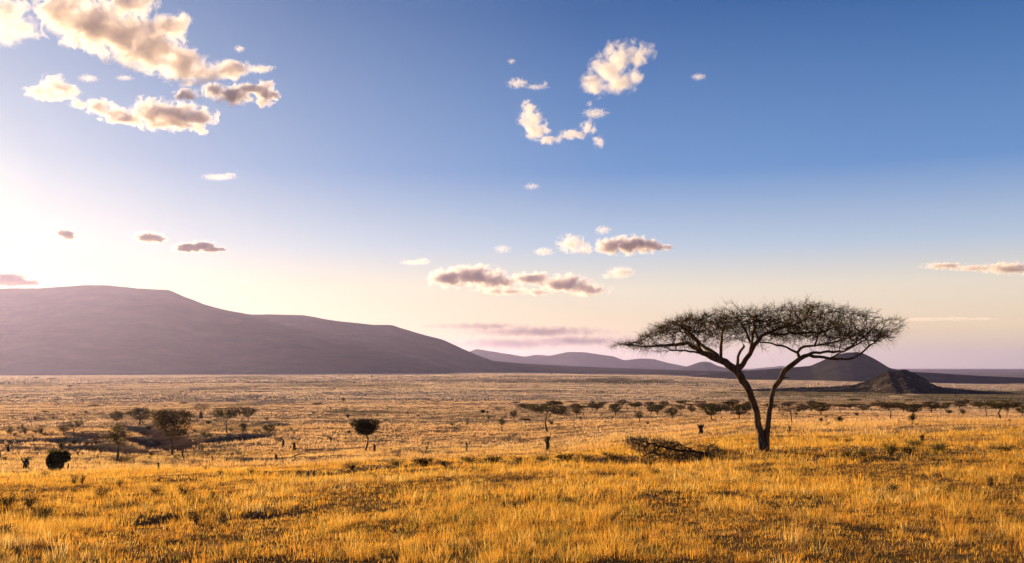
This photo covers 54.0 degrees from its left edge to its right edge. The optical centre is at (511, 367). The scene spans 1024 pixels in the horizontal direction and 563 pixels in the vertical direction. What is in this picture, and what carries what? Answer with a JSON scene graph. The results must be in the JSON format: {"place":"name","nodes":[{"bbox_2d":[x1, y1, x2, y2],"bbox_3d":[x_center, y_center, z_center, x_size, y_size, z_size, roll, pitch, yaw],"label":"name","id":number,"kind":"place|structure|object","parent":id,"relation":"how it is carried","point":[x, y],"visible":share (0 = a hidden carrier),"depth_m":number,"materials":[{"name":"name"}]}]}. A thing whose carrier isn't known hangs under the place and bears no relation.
{"place":"outdoors","nodes":[
{"label":"outdoors","id":0,"kind":"place"},
{"bbox_2d":[0,285,730,374],"bbox_3d":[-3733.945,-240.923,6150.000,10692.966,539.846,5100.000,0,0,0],"label":"mountain","id":1,"kind":"structure","parent":0,"point":[93,330],"depth_m":5132.57,"materials":[{"name":"stone"}]},
{"bbox_2d":[0,369,1023,562],"bbox_3d":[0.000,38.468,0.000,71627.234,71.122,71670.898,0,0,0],"label":"ground","id":2,"kind":"structure","parent":0,"point":[155,440],"depth_m":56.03,"materials":[{"name":"plant"}]},
{"bbox_2d":[0,524,16,535],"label":"shrub","id":3,"kind":"object","parent":2,"relation":"on","point":[5,528],"visible":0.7,"depth_m":25.75,"materials":[{"name":"green plant"}]},
{"bbox_2d":[6,423,15,433],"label":"shrub","id":4,"kind":"object","parent":2,"relation":"on","point":[12,428],"visible":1,"depth_m":238.86,"materials":[{"name":"green plant"}]},
{"bbox_2d":[0,489,23,508],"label":"shrub","id":5,"kind":"object","parent":2,"relation":"on","point":[10,502],"visible":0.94,"depth_m":34.25,"materials":[{"name":"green plant"}]},
{"bbox_2d":[20,425,29,434],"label":"shrub","id":6,"kind":"object","parent":2,"relation":"on","point":[24,430],"visible":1,"depth_m":241.83,"materials":[{"name":"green plant"}]},
{"bbox_2d":[20,455,34,469],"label":"dead stump","id":7,"kind":"object","parent":2,"relation":"on","point":[25,461],"visible":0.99,"depth_m":100.38,"materials":[{"name":"brown wood"}]},
{"bbox_2d":[20,492,43,508],"bbox_3d":[-16.492,4.550,34.394,0.839,0.640,0.687,0,0,6],"label":"shrub","id":8,"kind":"object","parent":2,"relation":"on","point":[31,500],"visible":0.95,"depth_m":34.39,"materials":[{"name":"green plant"}]},
{"bbox_2d":[36,425,45,433],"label":"shrub","id":9,"kind":"object","parent":2,"relation":"on","point":[40,429],"visible":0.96,"depth_m":247.78,"materials":[{"name":"green plant"}]},
{"bbox_2d":[34,504,54,521],"bbox_3d":[-14.284,4.434,30.756,0.707,0.630,0.911,0,0,-19],"label":"shrub","id":10,"kind":"object","parent":2,"relation":"on","point":[47,513],"visible":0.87,"depth_m":30.73,"materials":[{"name":"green plant"}]},
{"bbox_2d":[43,448,71,470],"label":"bush","id":11,"kind":"object","parent":2,"relation":"on","point":[56,459],"visible":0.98,"depth_m":92.33,"materials":[{"name":"green plant"}]},
{"bbox_2d":[58,441,64,449],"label":"shrub","id":12,"kind":"object","parent":2,"relation":"on","point":[61,444],"visible":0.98,"depth_m":168.88,"materials":[{"name":"green plant"}]},
{"bbox_2d":[57,425,71,435],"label":"tree","id":13,"kind":"object","parent":2,"relation":"on","point":[65,429],"visible":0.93,"depth_m":232.85,"materials":[{"name":"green plant"}]},
{"bbox_2d":[63,420,83,438],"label":"tree","id":14,"kind":"object","parent":2,"relation":"on","point":[71,425],"visible":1,"depth_m":223.99,"materials":[{"name":"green plant"}]},
{"bbox_2d":[70,471,79,483],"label":"shrub","id":15,"kind":"object","parent":2,"relation":"on","point":[73,480],"visible":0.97,"depth_m":48.47,"materials":[{"name":"green plant"}]},
{"bbox_2d":[79,474,87,483],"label":"shrub","id":16,"kind":"object","parent":2,"relation":"on","point":[82,480],"visible":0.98,"depth_m":48.50,"materials":[{"name":"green plant"}]},
{"bbox_2d":[88,445,99,450],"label":"shrub","id":17,"kind":"object","parent":2,"relation":"on","point":[94,448],"visible":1,"depth_m":185.09,"materials":[{"name":"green plant"}]},
{"bbox_2d":[90,487,111,496],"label":"shrub","id":18,"kind":"object","parent":2,"relation":"on","point":[100,491],"visible":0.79,"depth_m":38.34,"materials":[{"name":"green plant"}]},
{"bbox_2d":[109,411,124,423],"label":"tree","id":19,"kind":"object","parent":2,"relation":"on","point":[116,413],"visible":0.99,"depth_m":311.77,"materials":[{"name":"green plant"}]},
{"bbox_2d":[106,424,132,461],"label":"tree","id":20,"kind":"object","parent":2,"relation":"on","point":[115,438],"visible":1,"depth_m":123.06,"materials":[{"name":"green plant"}]},
{"bbox_2d":[106,455,140,462],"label":"shrub","id":21,"kind":"object","parent":2,"relation":"on","point":[120,459],"visible":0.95,"depth_m":119.40,"materials":[{"name":"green plant"}]},
{"bbox_2d":[124,407,156,423],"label":"tree","id":22,"kind":"object","parent":2,"relation":"on","point":[137,411],"visible":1,"depth_m":312.78,"materials":[{"name":"green plant"}]},
{"bbox_2d":[145,486,167,493],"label":"shrub","id":23,"kind":"object","parent":2,"relation":"on","point":[156,490],"visible":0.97,"depth_m":39.98,"materials":[{"name":"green plant"}]},
{"bbox_2d":[146,406,196,454],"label":"tree","id":24,"kind":"object","parent":2,"relation":"on","point":[166,417],"visible":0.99,"depth_m":139.51,"materials":[{"name":"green plant"}]},
{"bbox_2d":[175,481,196,495],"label":"shrub","id":25,"kind":"object","parent":2,"relation":"on","point":[183,490],"visible":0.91,"depth_m":36.96,"materials":[{"name":"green plant"}]},
{"bbox_2d":[181,509,211,524],"bbox_3d":[-8.739,4.167,27.935,0.688,0.472,0.841,0,0,30],"label":"shrub","id":26,"kind":"object","parent":2,"relation":"on","point":[195,519],"visible":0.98,"depth_m":27.86,"materials":[{"name":"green plant"}]},
{"bbox_2d":[194,403,207,418],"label":"tree","id":27,"kind":"object","parent":2,"relation":"on","point":[200,413],"visible":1,"depth_m":354.29,"materials":[{"name":"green plant"}]},
{"bbox_2d":[215,517,230,524],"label":"shrub","id":28,"kind":"object","parent":2,"relation":"on","point":[224,520],"visible":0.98,"depth_m":28.18,"materials":[{"name":"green plant"}]},
{"bbox_2d":[211,406,247,432],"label":"tree","id":29,"kind":"object","parent":2,"relation":"on","point":[230,413],"visible":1,"depth_m":229.81,"materials":[{"name":"green plant"}]},
{"bbox_2d":[241,407,256,421],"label":"tree","id":30,"kind":"object","parent":2,"relation":"on","point":[251,412],"visible":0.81,"depth_m":321.55,"materials":[{"name":"green plant"}]},
{"bbox_2d":[263,423,276,434],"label":"tree","id":31,"kind":"object","parent":2,"relation":"on","point":[269,425],"visible":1,"depth_m":229.76,"materials":[{"name":"green plant"}]},
{"bbox_2d":[275,453,302,458],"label":"fallen log","id":32,"kind":"object","parent":2,"relation":"on","point":[287,458],"visible":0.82,"depth_m":117.35,"materials":[{"name":"brown wood"}]},
{"bbox_2d":[290,440,297,450],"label":"dead stump","id":33,"kind":"object","parent":2,"relation":"on","point":[294,445],"visible":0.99,"depth_m":152.84,"materials":[{"name":"brown wood"}]},
{"bbox_2d":[341,461,360,469],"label":"shrub","id":34,"kind":"object","parent":2,"relation":"on","point":[352,466],"visible":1,"depth_m":71.19,"materials":[{"name":"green plant"}]},
{"bbox_2d":[348,418,381,450],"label":"tree","id":35,"kind":"object","parent":2,"relation":"on","point":[367,426],"visible":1,"depth_m":139.52,"materials":[{"name":"green plant"}]},
{"bbox_2d":[384,458,405,466],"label":"shrub","id":36,"kind":"object","parent":2,"relation":"on","point":[395,463],"visible":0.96,"depth_m":76.04,"materials":[{"name":"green plant"}]},
{"bbox_2d":[407,456,433,466],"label":"shrub","id":37,"kind":"object","parent":2,"relation":"on","point":[422,461],"visible":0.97,"depth_m":75.25,"materials":[{"name":"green plant"}]},
{"bbox_2d":[432,458,454,466],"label":"shrub","id":38,"kind":"object","parent":2,"relation":"on","point":[443,463],"visible":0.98,"depth_m":55.80,"materials":[{"name":"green plant"}]},
{"bbox_2d":[444,543,458,550],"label":"shrub","id":39,"kind":"object","parent":2,"relation":"on","point":[451,546],"visible":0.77,"depth_m":21.39,"materials":[{"name":"plant"}]},
{"bbox_2d":[458,454,478,463],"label":"shrub","id":40,"kind":"object","parent":2,"relation":"on","point":[469,459],"visible":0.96,"depth_m":70.11,"materials":[{"name":"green plant"}]},
{"bbox_2d":[477,455,507,463],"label":"shrub","id":41,"kind":"object","parent":2,"relation":"on","point":[493,458],"visible":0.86,"depth_m":65.51,"materials":[{"name":"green plant"}]},
{"bbox_2d":[498,417,504,429],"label":"tree","id":42,"kind":"object","parent":2,"relation":"on","point":[501,421],"visible":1,"depth_m":246.82,"materials":[{"name":"green plant"}]},
{"bbox_2d":[509,410,517,419],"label":"tree","id":43,"kind":"object","parent":2,"relation":"on","point":[513,413],"visible":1,"depth_m":334.25,"materials":[{"name":"green plant"}]},
{"bbox_2d":[508,455,531,463],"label":"shrub","id":44,"kind":"object","parent":2,"relation":"on","point":[519,459],"visible":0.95,"depth_m":65.41,"materials":[{"name":"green plant"}]},
{"bbox_2d":[514,403,529,408],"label":"tree","id":45,"kind":"object","parent":2,"relation":"on","point":[522,405],"visible":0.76,"depth_m":452.98,"materials":[{"name":"green plant"}]},
{"bbox_2d":[531,453,553,461],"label":"shrub","id":46,"kind":"object","parent":2,"relation":"on","point":[542,459],"visible":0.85,"depth_m":64.43,"materials":[{"name":"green plant"}]},
{"bbox_2d":[542,435,550,449],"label":"dead stump","id":47,"kind":"object","parent":2,"relation":"on","point":[547,442],"visible":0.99,"depth_m":105.85,"materials":[{"name":"brown wood"}]},
{"bbox_2d":[525,402,570,431],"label":"tree","id":48,"kind":"object","parent":2,"relation":"on","point":[545,407],"visible":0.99,"depth_m":227.73,"materials":[{"name":"green plant"}]},
{"bbox_2d":[545,400,562,403],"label":"tree","id":49,"kind":"object","parent":2,"relation":"on","point":[557,402],"visible":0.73,"depth_m":495.42,"materials":[{"name":"green plant"}]},
{"bbox_2d":[548,452,578,462],"bbox_3d":[3.408,5.669,63.526,1.857,0.827,2.665,0,0,-17],"label":"shrub","id":50,"kind":"object","parent":2,"relation":"on","point":[564,458],"visible":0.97,"depth_m":63.27,"materials":[{"name":"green plant"}]},
{"bbox_2d":[570,403,582,416],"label":"tree","id":51,"kind":"object","parent":2,"relation":"on","point":[577,409],"visible":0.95,"depth_m":346.10,"materials":[{"name":"green plant"}]},
{"bbox_2d":[573,452,597,460],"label":"shrub","id":52,"kind":"object","parent":2,"relation":"on","point":[587,457],"visible":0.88,"depth_m":62.83,"materials":[{"name":"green plant"}]},
{"bbox_2d":[586,403,605,410],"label":"tree","id":53,"kind":"object","parent":2,"relation":"on","point":[599,406],"visible":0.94,"depth_m":422.14,"materials":[{"name":"green plant"}]},
{"bbox_2d":[600,449,627,460],"bbox_3d":[6.282,5.439,62.556,2.313,0.750,1.795,0,0,7],"label":"shrub","id":54,"kind":"object","parent":2,"relation":"on","point":[606,455],"visible":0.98,"depth_m":62.51,"materials":[{"name":"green plant"}]},
{"bbox_2d":[609,402,623,415],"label":"tree","id":55,"kind":"object","parent":2,"relation":"on","point":[612,408],"visible":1,"depth_m":355.52,"materials":[{"name":"green plant"}]},
{"bbox_2d":[625,470,640,476],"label":"shrub","id":56,"kind":"object","parent":2,"relation":"on","point":[631,475],"visible":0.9,"depth_m":43.72,"materials":[{"name":"brown plant"}]},
{"bbox_2d":[627,402,643,407],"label":"tree","id":57,"kind":"object","parent":2,"relation":"on","point":[635,403],"visible":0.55,"depth_m":462.67,"materials":[{"name":"green plant"}]},
{"bbox_2d":[635,411,643,420],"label":"tree","id":58,"kind":"object","parent":2,"relation":"on","point":[638,415],"visible":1,"depth_m":269.19,"materials":[{"name":"green plant"}]},
{"bbox_2d":[643,401,656,405],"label":"tree","id":59,"kind":"object","parent":2,"relation":"on","point":[651,403],"visible":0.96,"depth_m":485.61,"materials":[{"name":"green plant"}]},
{"bbox_2d":[649,467,663,474],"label":"shrub","id":60,"kind":"object","parent":2,"relation":"on","point":[654,471],"visible":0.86,"depth_m":44.48,"materials":[{"name":"brown plant"}]},
{"bbox_2d":[650,403,663,415],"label":"tree","id":61,"kind":"object","parent":2,"relation":"on","point":[659,407],"visible":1,"depth_m":352.43,"materials":[{"name":"green plant"}]},
{"bbox_2d":[663,407,678,418],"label":"tree","id":62,"kind":"object","parent":2,"relation":"on","point":[672,412],"visible":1,"depth_m":287.35,"materials":[{"name":"green plant"}]},
{"bbox_2d":[624,430,730,463],"bbox_3d":[9.769,4.756,59.094,6.593,2.432,3.906,0,0,0],"label":"fallen tree","id":63,"kind":"object","parent":2,"relation":"on","point":[684,451],"visible":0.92,"depth_m":58.53,"materials":[{"name":"brown wood"}]},
{"bbox_2d":[675,404,685,410],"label":"tree","id":64,"kind":"object","parent":2,"relation":"on","point":[681,408],"visible":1,"depth_m":338.16,"materials":[{"name":"green plant"}]},
{"bbox_2d":[675,400,695,406],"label":"tree","id":65,"kind":"object","parent":2,"relation":"on","point":[685,401],"visible":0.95,"depth_m":440.51,"materials":[{"name":"green plant"}]},
{"bbox_2d":[687,405,697,413],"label":"tree","id":66,"kind":"object","parent":2,"relation":"on","point":[692,409],"visible":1,"depth_m":358.81,"materials":[{"name":"green plant"}]},
{"bbox_2d":[697,423,703,434],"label":"dead stump","id":67,"kind":"object","parent":2,"relation":"on","point":[701,426],"visible":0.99,"depth_m":109.68,"materials":[{"name":"brown wood"}]},
{"bbox_2d":[695,403,711,409],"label":"tree","id":68,"kind":"object","parent":2,"relation":"on","point":[698,406],"visible":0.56,"depth_m":425.58,"materials":[{"name":"green plant"}]},
{"bbox_2d":[700,403,722,419],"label":"tree","id":69,"kind":"object","parent":2,"relation":"on","point":[709,406],"visible":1,"depth_m":268.23,"materials":[{"name":"green plant"}]},
{"bbox_2d":[715,403,724,413],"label":"tree","id":70,"kind":"object","parent":2,"relation":"on","point":[722,405],"visible":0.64,"depth_m":328.27,"materials":[{"name":"green plant"}]},
{"bbox_2d":[723,399,738,403],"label":"tree","id":71,"kind":"object","parent":2,"relation":"on","point":[736,401],"visible":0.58,"depth_m":469.49,"materials":[{"name":"green plant"}]},
{"bbox_2d":[727,404,748,418],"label":"tree","id":72,"kind":"object","parent":2,"relation":"on","point":[737,408],"visible":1,"depth_m":263.50,"materials":[{"name":"green plant"}]},
{"bbox_2d":[744,402,751,409],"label":"tree","id":73,"kind":"object","parent":2,"relation":"on","point":[749,406],"visible":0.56,"depth_m":320.70,"materials":[{"name":"green plant"}]},
{"bbox_2d":[604,293,909,450],"bbox_3d":[13.877,0.265,58.296,17.634,9.520,14.251,0,0,0],"label":"acacia tree","id":74,"kind":"object","parent":2,"relation":"on","point":[790,321],"visible":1,"depth_m":57.41,"materials":[{"name":"green plant"}]},
{"bbox_2d":[773,403,784,413],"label":"tree","id":75,"kind":"object","parent":2,"relation":"on","point":[782,404],"visible":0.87,"depth_m":300.70,"materials":[{"name":"green plant"}]},
{"bbox_2d":[779,405,800,421],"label":"tree","id":76,"kind":"object","parent":2,"relation":"on","point":[791,408],"visible":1,"depth_m":178.72,"materials":[{"name":"green plant"}]},
{"bbox_2d":[796,405,808,412],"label":"tree","id":77,"kind":"object","parent":2,"relation":"on","point":[803,408],"visible":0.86,"depth_m":326.78,"materials":[{"name":"green plant"}]},
{"bbox_2d":[809,403,831,414],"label":"tree","id":78,"kind":"object","parent":2,"relation":"on","point":[819,405],"visible":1,"depth_m":290.08,"materials":[{"name":"green plant"}]},
{"bbox_2d":[831,404,849,412],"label":"tree","id":79,"kind":"object","parent":2,"relation":"on","point":[842,405],"visible":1,"depth_m":313.33,"materials":[{"name":"green plant"}]},
{"bbox_2d":[836,415,845,421],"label":"shrub","id":80,"kind":"object","parent":2,"relation":"on","point":[839,418],"visible":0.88,"depth_m":164.90,"materials":[{"name":"green plant"}]},
{"bbox_2d":[839,448,852,457],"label":"shrub","id":81,"kind":"object","parent":2,"relation":"on","point":[845,454],"visible":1,"depth_m":53.04,"materials":[{"name":"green plant"}]},
{"bbox_2d":[855,405,869,409],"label":"tree","id":82,"kind":"object","parent":2,"relation":"on","point":[863,407],"visible":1,"depth_m":407.93,"materials":[{"name":"green plant"}]},
{"bbox_2d":[854,449,871,456],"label":"shrub","id":83,"kind":"object","parent":2,"relation":"on","point":[865,454],"visible":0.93,"depth_m":53.70,"materials":[{"name":"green plant"}]},
{"bbox_2d":[875,439,898,455],"bbox_3d":[20.312,4.269,53.846,1.571,1.036,1.404,0,0,-23],"label":"shrub","id":84,"kind":"object","parent":2,"relation":"on","point":[892,447],"visible":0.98,"depth_m":53.81,"materials":[{"name":"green plant"}]},
{"bbox_2d":[871,400,903,417],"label":"tree","id":85,"kind":"object","parent":2,"relation":"on","point":[882,404],"visible":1,"depth_m":219.63,"materials":[{"name":"green plant"}]},
{"bbox_2d":[876,483,905,493],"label":"shrub","id":86,"kind":"object","parent":2,"relation":"on","point":[896,488],"visible":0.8,"depth_m":33.67,"materials":[{"name":"brown plant"}]},
{"bbox_2d":[895,442,918,456],"bbox_3d":[21.064,4.342,53.363,1.155,0.852,1.489,0,0,-14],"label":"shrub","id":87,"kind":"object","parent":2,"relation":"on","point":[909,450],"visible":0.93,"depth_m":53.28,"materials":[{"name":"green plant"}]},
{"bbox_2d":[906,412,917,420],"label":"shrub","id":88,"kind":"object","parent":2,"relation":"on","point":[912,417],"visible":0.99,"depth_m":143.40,"materials":[{"name":"green plant"}]},
{"bbox_2d":[900,404,926,413],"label":"tree","id":89,"kind":"object","parent":2,"relation":"on","point":[915,407],"visible":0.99,"depth_m":280.63,"materials":[{"name":"green plant"}]},
{"bbox_2d":[904,438,927,446],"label":"shrub","id":90,"kind":"object","parent":2,"relation":"on","point":[915,442],"visible":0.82,"depth_m":58.26,"materials":[{"name":"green plant"}]},
{"bbox_2d":[909,483,924,489],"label":"shrub","id":91,"kind":"object","parent":2,"relation":"on","point":[914,486],"visible":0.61,"depth_m":34.53,"materials":[{"name":"brown plant"}]},
{"bbox_2d":[922,401,941,411],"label":"tree","id":92,"kind":"object","parent":2,"relation":"on","point":[932,406],"visible":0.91,"depth_m":349.36,"materials":[{"name":"green plant"}]},
{"bbox_2d":[921,440,951,451],"bbox_3d":[23.442,4.338,55.321,1.672,0.688,1.871,0,0,-22],"label":"shrub","id":93,"kind":"object","parent":2,"relation":"on","point":[939,445],"visible":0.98,"depth_m":55.28,"materials":[{"name":"green plant"}]},
{"bbox_2d":[941,403,951,409],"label":"tree","id":94,"kind":"object","parent":2,"relation":"on","point":[944,404],"visible":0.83,"depth_m":411.40,"materials":[{"name":"green plant"}]},
{"bbox_2d":[936,482,961,492],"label":"shrub","id":95,"kind":"object","parent":2,"relation":"on","point":[953,485],"visible":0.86,"depth_m":33.34,"materials":[{"name":"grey plant"}]},
{"bbox_2d":[954,401,964,404],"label":"tree","id":96,"kind":"object","parent":2,"relation":"on","point":[959,402],"visible":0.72,"depth_m":459.80,"materials":[{"name":"green plant"}]},
{"bbox_2d":[968,402,983,408],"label":"tree","id":97,"kind":"object","parent":2,"relation":"on","point":[971,404],"visible":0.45,"depth_m":449.23,"materials":[{"name":"green plant"}]},
{"bbox_2d":[986,475,998,486],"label":"shrub","id":98,"kind":"object","parent":2,"relation":"on","point":[991,482],"visible":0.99,"depth_m":36.05,"materials":[{"name":"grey plant"}]},
{"bbox_2d":[971,400,1023,418],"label":"tree","id":99,"kind":"object","parent":2,"relation":"on","point":[1004,403],"visible":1,"depth_m":230.68,"materials":[{"name":"green plant"}]},
{"bbox_2d":[986,443,1016,451],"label":"shrub","id":100,"kind":"object","parent":2,"relation":"on","point":[1003,449],"visible":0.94,"depth_m":55.96,"materials":[{"name":"green plant"}]},
{"bbox_2d":[1014,407,1023,416],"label":"tree","id":101,"kind":"object","parent":2,"relation":"on","point":[1020,410],"visible":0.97,"depth_m":263.88,"materials":[{"name":"green plant"}]},
{"bbox_2d":[0,0,1023,368],"label":"sky","id":102,"kind":"structure","parent":0,"point":[525,178],"materials":[{"name":"blue"}]},
{"bbox_2d":[470,349,686,369],"bbox_3d":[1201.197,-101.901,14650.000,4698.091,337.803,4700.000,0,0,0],"label":"mountain range","id":103,"kind":"structure","parent":0,"point":[584,359],"depth_m":14066.33,"materials":[{"name":"stone"}]},
{"bbox_2d":[677,362,745,370],"bbox_3d":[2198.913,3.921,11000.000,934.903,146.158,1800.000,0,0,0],"label":"hill","id":104,"kind":"structure","parent":0,"point":[704,366],"depth_m":10826.89,"materials":[{"name":"stone"}]},
{"bbox_2d":[746,366,784,369],"bbox_3d":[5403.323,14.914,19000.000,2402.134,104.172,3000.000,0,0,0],"label":"hill","id":105,"kind":"structure","parent":0,"point":[776,367],"depth_m":18821.59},
{"bbox_2d":[690,352,1023,383],"bbox_3d":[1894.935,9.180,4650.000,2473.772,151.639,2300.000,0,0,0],"label":"hill","id":106,"kind":"structure","parent":0,"point":[863,368],"depth_m":4145.90,"materials":[{"name":"grey stone"}]},
{"bbox_2d":[734,369,1023,393],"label":"kopje","id":107,"kind":"object","parent":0,"point":[902,381],"visible":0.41,"depth_m":1203.80,"materials":[{"name":"grey stone"}]},
{"bbox_2d":[965,370,1023,370],"bbox_3d":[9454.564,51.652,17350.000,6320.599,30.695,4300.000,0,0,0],"label":"hill","id":108,"kind":"structure","parent":0,"point":[994,370],"depth_m":16770.41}
]}

